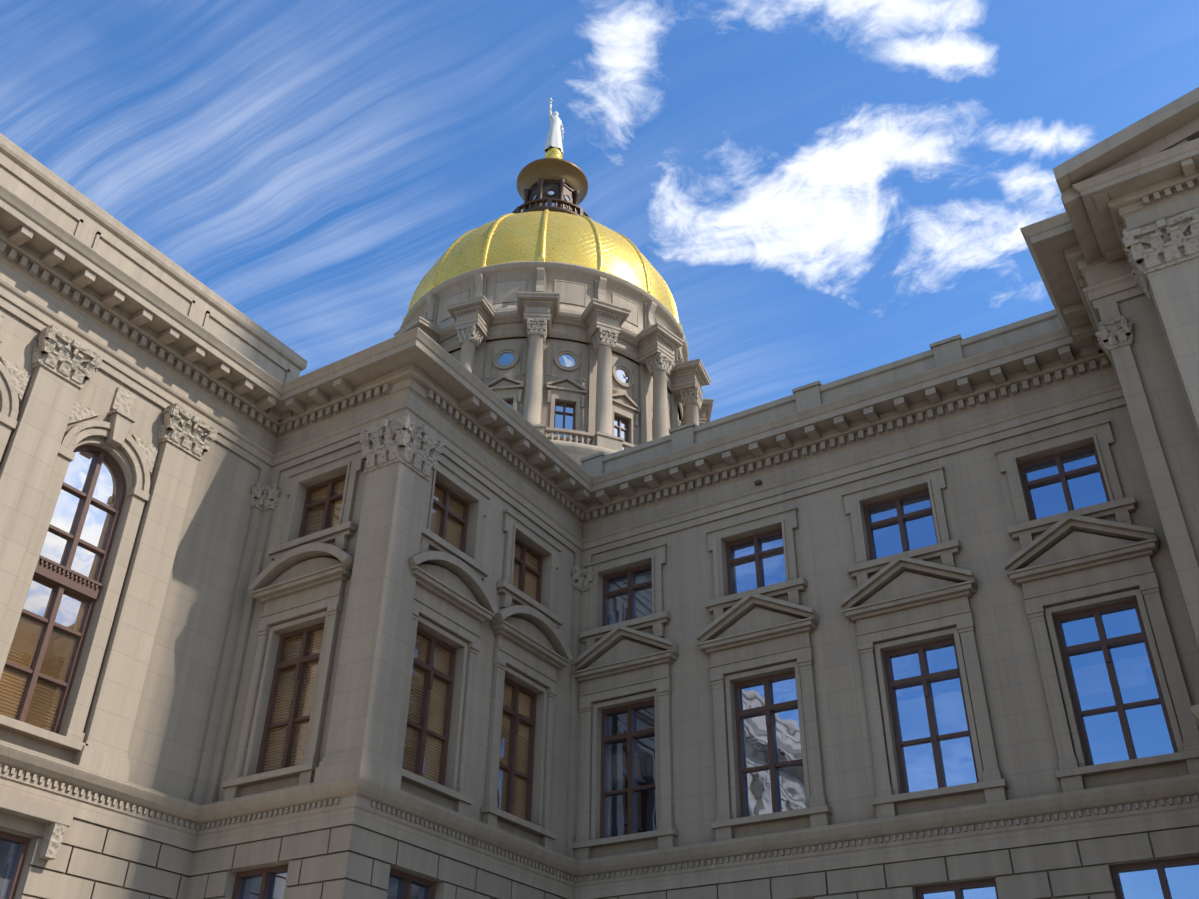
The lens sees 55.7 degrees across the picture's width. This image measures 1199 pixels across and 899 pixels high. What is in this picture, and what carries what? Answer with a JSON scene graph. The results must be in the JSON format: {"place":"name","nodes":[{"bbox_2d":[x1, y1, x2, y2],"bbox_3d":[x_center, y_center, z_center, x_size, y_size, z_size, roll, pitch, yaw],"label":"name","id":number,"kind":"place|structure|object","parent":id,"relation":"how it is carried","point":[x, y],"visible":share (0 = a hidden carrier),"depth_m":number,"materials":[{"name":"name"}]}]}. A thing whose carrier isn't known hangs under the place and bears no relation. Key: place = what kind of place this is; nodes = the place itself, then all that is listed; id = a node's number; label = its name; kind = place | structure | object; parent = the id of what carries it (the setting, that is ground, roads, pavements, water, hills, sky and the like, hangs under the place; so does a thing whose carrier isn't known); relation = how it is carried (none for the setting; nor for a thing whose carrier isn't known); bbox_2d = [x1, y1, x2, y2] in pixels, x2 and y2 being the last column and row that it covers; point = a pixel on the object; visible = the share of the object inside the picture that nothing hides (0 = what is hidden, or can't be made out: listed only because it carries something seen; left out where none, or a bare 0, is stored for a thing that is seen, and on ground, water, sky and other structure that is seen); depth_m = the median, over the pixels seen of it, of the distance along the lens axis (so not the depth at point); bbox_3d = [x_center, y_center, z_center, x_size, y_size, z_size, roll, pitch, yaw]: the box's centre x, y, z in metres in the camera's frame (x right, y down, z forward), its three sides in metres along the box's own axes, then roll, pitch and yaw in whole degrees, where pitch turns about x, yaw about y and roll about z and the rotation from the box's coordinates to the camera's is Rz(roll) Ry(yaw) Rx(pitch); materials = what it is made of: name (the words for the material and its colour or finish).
{"place":"outdoors","nodes":[
{"label":"outdoors","id":0,"kind":"place"},
{"bbox_2d":[0,792,1198,898],"bbox_3d":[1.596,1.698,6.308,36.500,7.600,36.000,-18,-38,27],"label":"lower stone wall","id":1,"kind":"structure","parent":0,"point":[92,861],"depth_m":22.20,"materials":[{"name":"beige stone"}]},
{"bbox_2d":[0,0,1198,420],"label":"sky","id":2,"kind":"structure","parent":0,"point":[824,191],"materials":[{"name":"blue"}]},
{"label":"ground","id":3,"kind":"structure","parent":0,"visible":0},
{"bbox_2d":[0,87,1198,898],"bbox_3d":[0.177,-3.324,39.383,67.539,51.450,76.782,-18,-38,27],"label":"building facade","id":4,"kind":"structure","parent":3,"relation":"on","point":[216,585],"depth_m":25.94,"materials":[{"name":"beige stone"}]},
{"bbox_2d":[0,450,118,730],"bbox_3d":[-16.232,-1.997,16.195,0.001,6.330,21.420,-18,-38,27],"label":"arched window panes","id":5,"kind":"structure","parent":4,"relation":"attached to","point":[47,695],"depth_m":23.00,"materials":[{"name":"glass"}]},
{"bbox_2d":[263,480,537,819],"bbox_3d":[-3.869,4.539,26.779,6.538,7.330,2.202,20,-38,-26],"label":"window panes","id":6,"kind":"structure","parent":4,"relation":"attached to","point":[277,737],"depth_m":25.54,"materials":[{"name":"brown glass"}]},
{"bbox_2d":[403,209,682,389],"bbox_3d":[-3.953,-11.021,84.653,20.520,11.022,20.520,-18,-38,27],"label":"dome","id":7,"kind":"structure","parent":4,"relation":"on","point":[561,237],"depth_m":75.97,"materials":[{"name":"gold metal"}]},
{"bbox_2d":[512,178,589,217],"bbox_3d":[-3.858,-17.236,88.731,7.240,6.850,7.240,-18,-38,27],"label":"cupola","id":8,"kind":"object","parent":7,"relation":"on","point":[542,187],"depth_m":88.29,"materials":[{"name":"grey stone"}]},
{"bbox_2d":[514,158,587,215],"bbox_3d":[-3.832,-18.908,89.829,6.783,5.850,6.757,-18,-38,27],"label":"cupola roof","id":9,"kind":"structure","parent":8,"relation":"attached to","point":[572,175],"depth_m":89.39,"materials":[{"name":"gold metal"}]},
{"bbox_2d":[532,147,572,188],"bbox_3d":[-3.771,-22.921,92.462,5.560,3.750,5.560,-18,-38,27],"label":"statue pedestal","id":10,"kind":"object","parent":8,"relation":"on","point":[553,152],"visible":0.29,"depth_m":92.61,"materials":[{"name":"gold metal"}]},
{"bbox_2d":[544,98,564,154],"bbox_3d":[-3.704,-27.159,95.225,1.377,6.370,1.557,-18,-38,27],"label":"miss freedom statue","id":11,"kind":"object","parent":10,"relation":"on","point":[554,137],"visible":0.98,"depth_m":94.33,"materials":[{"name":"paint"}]},
{"bbox_2d":[498,353,628,449],"bbox_3d":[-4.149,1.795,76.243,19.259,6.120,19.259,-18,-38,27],"label":"window panes","id":12,"kind":"structure","parent":4,"relation":"attached to","point":[567,360],"depth_m":69.38,"materials":[{"name":"blue glass"}]},
{"bbox_2d":[0,400,1198,898],"bbox_3d":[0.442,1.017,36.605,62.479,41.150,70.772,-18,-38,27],"label":"window frames","id":13,"kind":"structure","parent":4,"relation":"attached to","point":[64,576],"depth_m":25.17,"materials":[{"name":"brown wood"}]},
{"bbox_2d":[0,208,1198,860],"bbox_3d":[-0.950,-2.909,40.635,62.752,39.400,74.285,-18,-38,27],"label":"column capitals","id":14,"kind":"object","parent":4,"relation":"attached to","point":[416,448],"visible":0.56,"depth_m":25.43,"materials":[{"name":"beige stone"}]},
{"bbox_2d":[0,838,1198,898],"bbox_3d":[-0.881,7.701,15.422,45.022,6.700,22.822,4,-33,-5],"label":"window panes","id":15,"kind":"structure","parent":4,"relation":"on","point":[1182,881],"depth_m":21.43,"materials":[{"name":"blue glass"}]},
{"bbox_2d":[606,450,1173,837],"bbox_3d":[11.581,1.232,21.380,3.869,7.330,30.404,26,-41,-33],"label":"window panes","id":16,"kind":"structure","parent":4,"relation":"attached to","point":[1148,730],"depth_m":25.93,"materials":[{"name":"blue glass"}]}
]}

